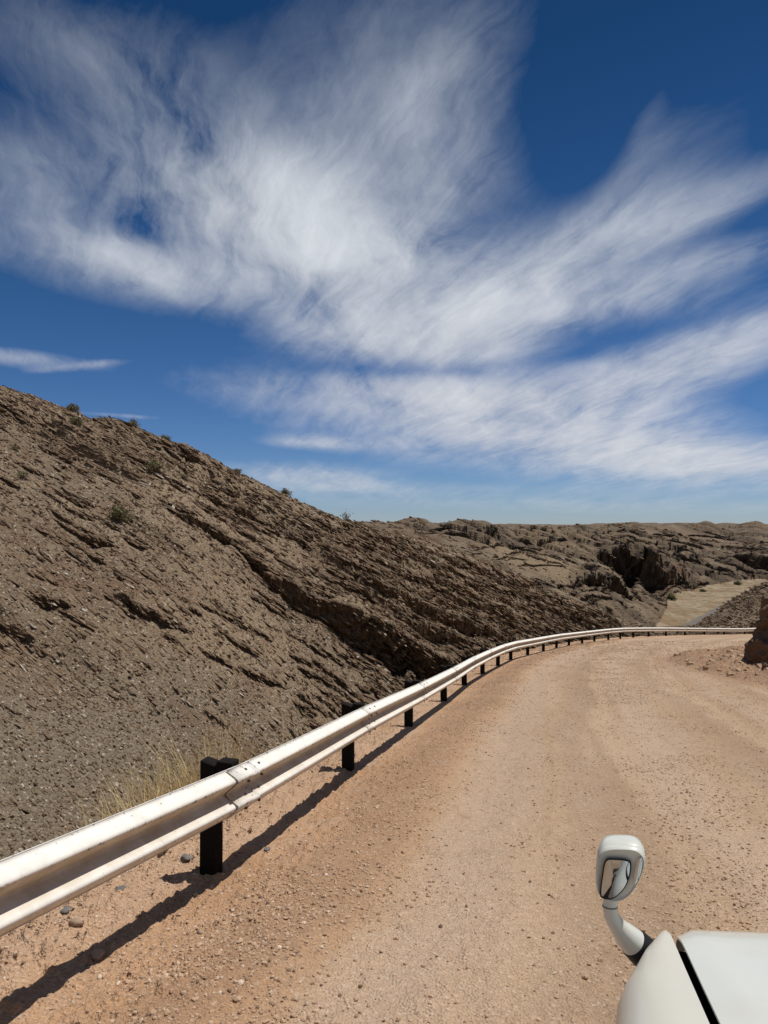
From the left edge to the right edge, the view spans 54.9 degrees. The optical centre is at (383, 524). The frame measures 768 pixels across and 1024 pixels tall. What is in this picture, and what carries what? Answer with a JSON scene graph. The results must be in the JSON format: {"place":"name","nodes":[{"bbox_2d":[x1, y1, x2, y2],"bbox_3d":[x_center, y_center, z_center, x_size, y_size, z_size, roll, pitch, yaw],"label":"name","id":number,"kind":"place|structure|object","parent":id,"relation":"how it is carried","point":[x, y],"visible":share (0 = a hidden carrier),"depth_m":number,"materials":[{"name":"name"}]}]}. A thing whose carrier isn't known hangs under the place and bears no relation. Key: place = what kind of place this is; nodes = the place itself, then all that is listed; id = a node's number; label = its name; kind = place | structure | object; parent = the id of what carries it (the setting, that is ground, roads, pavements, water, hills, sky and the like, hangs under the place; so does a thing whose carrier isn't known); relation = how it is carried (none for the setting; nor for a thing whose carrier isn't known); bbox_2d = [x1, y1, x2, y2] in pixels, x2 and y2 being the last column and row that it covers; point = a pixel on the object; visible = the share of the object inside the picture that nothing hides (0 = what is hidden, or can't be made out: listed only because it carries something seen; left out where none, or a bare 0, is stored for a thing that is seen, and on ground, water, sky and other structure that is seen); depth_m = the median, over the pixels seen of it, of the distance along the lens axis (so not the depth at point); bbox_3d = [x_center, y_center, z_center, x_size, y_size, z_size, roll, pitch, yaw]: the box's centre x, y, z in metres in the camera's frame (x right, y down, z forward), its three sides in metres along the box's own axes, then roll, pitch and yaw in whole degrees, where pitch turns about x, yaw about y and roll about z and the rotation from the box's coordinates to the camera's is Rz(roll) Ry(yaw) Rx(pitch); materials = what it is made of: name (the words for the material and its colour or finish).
{"place":"outdoors","nodes":[
{"label":"outdoors","id":0,"kind":"place"},
{"bbox_2d":[0,634,767,1023],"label":"road","id":1,"kind":"structure","parent":0,"point":[396,984],"depth_m":4.89,"materials":[{"name":"beige gravel"}]},
{"bbox_2d":[60,906,71,913],"bbox_3d":[-1.813,2.201,4.224,0.070,0.026,0.074,0,0,-41],"label":"stone","id":2,"kind":"object","parent":1,"relation":"on","point":[64,910],"visible":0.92,"depth_m":4.21,"materials":[{"name":"grey stone"}]},
{"bbox_2d":[69,917,83,926],"bbox_3d":[-1.685,2.181,4.059,0.086,0.041,0.059,0,0,0],"label":"stone","id":3,"kind":"object","parent":1,"relation":"on","point":[76,922],"visible":1,"depth_m":4.04,"materials":[{"name":"beige stone"}]},
{"bbox_2d":[91,948,104,961],"bbox_3d":[-1.435,2.155,3.703,0.063,0.059,0.070,0,0,0],"label":"stone","id":4,"kind":"object","parent":1,"relation":"on","point":[97,954],"visible":1,"depth_m":3.69,"materials":[{"name":"brown stone"}]},
{"bbox_2d":[44,794,152,840],"bbox_3d":[-1.944,2.105,5.046,0.773,0.447,1.078,0,0,-18],"label":"grass tuft","id":5,"kind":"object","parent":1,"relation":"on","point":[85,817],"visible":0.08,"depth_m":5.11,"materials":[{"name":"beige plant"}]},
{"bbox_2d":[116,885,125,890],"bbox_3d":[-1.591,2.204,4.476,0.056,0.036,0.052,0,0,0],"label":"stone","id":6,"kind":"object","parent":1,"relation":"on","point":[122,887],"visible":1,"depth_m":4.47,"materials":[{"name":"grey stone"}]},
{"bbox_2d":[181,854,190,859],"bbox_3d":[-1.381,2.323,5.172,0.052,0.026,0.098,0,0,-39],"label":"stone","id":7,"kind":"object","parent":1,"relation":"on","point":[185,856],"visible":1,"depth_m":5.15,"materials":[{"name":"grey stone"}]},
{"bbox_2d":[0,627,755,936],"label":"guardrail","id":8,"kind":"object","parent":1,"relation":"on","point":[37,881],"visible":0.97,"depth_m":4.42,"materials":[{"name":"metal"}]},
{"bbox_2d":[595,835,767,1023],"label":"parked car","id":9,"kind":"object","parent":1,"relation":"on","point":[713,977],"visible":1,"depth_m":1.49,"materials":[{"name":"white paint"}]},
{"bbox_2d":[668,646,767,684],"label":"rubble","id":10,"kind":"object","parent":1,"relation":"on","point":[734,662],"visible":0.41,"depth_m":22.94,"materials":[{"name":"brown stone"}]},
{"bbox_2d":[0,386,767,859],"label":"hillside","id":11,"kind":"structure","parent":0,"point":[60,748],"depth_m":19.31,"materials":[{"name":"brown stone"}]},
{"bbox_2d":[8,445,18,450],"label":"shrub","id":12,"kind":"object","parent":11,"relation":"on","point":[13,448],"visible":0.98,"depth_m":23.90,"materials":[{"name":"green plant"}]},
{"bbox_2d":[14,470,28,477],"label":"shrub","id":13,"kind":"object","parent":11,"relation":"on","point":[23,475],"visible":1,"depth_m":22.21,"materials":[{"name":"green plant"}]},
{"bbox_2d":[64,403,79,411],"bbox_3d":[-13.085,-4.913,31.072,0.656,0.520,0.695,0,0,-17],"label":"shrub","id":14,"kind":"object","parent":11,"relation":"on","point":[72,407],"visible":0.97,"depth_m":31.01,"materials":[{"name":"green plant"}]},
{"bbox_2d":[67,415,84,426],"bbox_3d":[-12.178,-4.091,29.273,0.714,0.514,0.798,0,0,-14],"label":"shrub","id":15,"kind":"object","parent":11,"relation":"on","point":[76,421],"visible":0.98,"depth_m":29.15,"materials":[{"name":"green plant"}]},
{"bbox_2d":[104,503,135,522],"bbox_3d":[-7.876,-0.378,22.151,1.179,0.808,0.704,0,0,39],"label":"shrub","id":16,"kind":"object","parent":11,"relation":"on","point":[118,515],"visible":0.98,"depth_m":22.05,"materials":[{"name":"green plant"}]},
{"bbox_2d":[64,757,198,820],"bbox_3d":[-1.918,2.113,5.616,1.214,0.553,1.280,0,0,38],"label":"grass tuft","id":17,"kind":"object","parent":11,"relation":"on","point":[121,801],"visible":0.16,"depth_m":5.72,"materials":[{"name":"beige plant"}]},
{"bbox_2d":[127,418,139,426],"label":"shrub","id":18,"kind":"object","parent":11,"relation":"on","point":[134,423],"visible":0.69,"depth_m":32.14,"materials":[{"name":"green plant"}]},
{"bbox_2d":[138,458,165,472],"bbox_3d":[-8.761,-2.269,27.995,1.029,0.674,0.995,0,0,39],"label":"shrub","id":19,"kind":"object","parent":11,"relation":"on","point":[153,466],"visible":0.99,"depth_m":27.81,"materials":[{"name":"green plant"}]},
{"bbox_2d":[160,435,171,439],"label":"shrub","id":20,"kind":"object","parent":11,"relation":"on","point":[165,437],"visible":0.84,"depth_m":32.57,"materials":[{"name":"green plant"}]},
{"bbox_2d":[113,740,249,806],"bbox_3d":[-1.659,2.128,6.022,1.220,0.620,1.480,0,0,-24],"label":"grass tuft","id":21,"kind":"object","parent":11,"relation":"on","point":[192,781],"visible":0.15,"depth_m":6.05,"materials":[{"name":"beige plant"}]},
{"bbox_2d":[99,704,286,798],"bbox_3d":[-1.368,2.042,6.266,2.012,0.859,1.754,0,0,0],"label":"grass tuft","id":22,"kind":"object","parent":11,"relation":"on","point":[189,762],"visible":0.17,"depth_m":6.29,"materials":[{"name":"beige plant"}]},
{"bbox_2d":[279,488,293,495],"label":"shrub","id":23,"kind":"object","parent":11,"relation":"on","point":[285,491],"visible":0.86,"depth_m":34.74,"materials":[{"name":"green plant"}]},
{"bbox_2d":[340,512,350,520],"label":"shrub","id":24,"kind":"object","parent":11,"relation":"on","point":[345,517],"visible":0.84,"depth_m":36.43,"materials":[{"name":"green plant"}]},
{"bbox_2d":[0,385,767,847],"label":"bedrock slabs","id":25,"kind":"structure","parent":11,"relation":"on","point":[500,589],"depth_m":27.38,"materials":[{"name":"stone"}]},
{"bbox_2d":[0,385,767,858],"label":"scree","id":26,"kind":"structure","parent":11,"relation":"on","point":[120,697],"depth_m":19.25,"materials":[{"name":"stone"}]},
{"bbox_2d":[744,595,767,667],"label":"rock outcrop","id":27,"kind":"object","parent":11,"relation":"on","point":[756,648],"visible":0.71,"depth_m":22.53,"materials":[{"name":"brown stone"}]},
{"bbox_2d":[0,0,767,524],"label":"sky","id":28,"kind":"structure","parent":0,"point":[436,261],"materials":[{"name":"blue"}]},
{"bbox_2d":[358,517,767,627],"bbox_3d":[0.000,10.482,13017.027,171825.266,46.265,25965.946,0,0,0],"label":"hills","id":29,"kind":"structure","parent":0,"point":[750,533],"depth_m":255.93,"materials":[{"name":"brown stone"}]},
{"bbox_2d":[348,516,767,627],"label":"boulders","id":30,"kind":"object","parent":29,"relation":"on","point":[609,552],"visible":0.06,"depth_m":218.43,"materials":[{"name":"stone"}]},
{"bbox_2d":[657,579,767,626],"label":"riverbed","id":31,"kind":"structure","parent":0,"point":[691,608],"depth_m":231.30,"materials":[{"name":"beige sand"}]},
{"bbox_2d":[666,594,676,600],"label":"shrub","id":32,"kind":"object","parent":31,"relation":"on","point":[671,597],"visible":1,"depth_m":234.60,"materials":[{"name":"green plant"}]}
]}

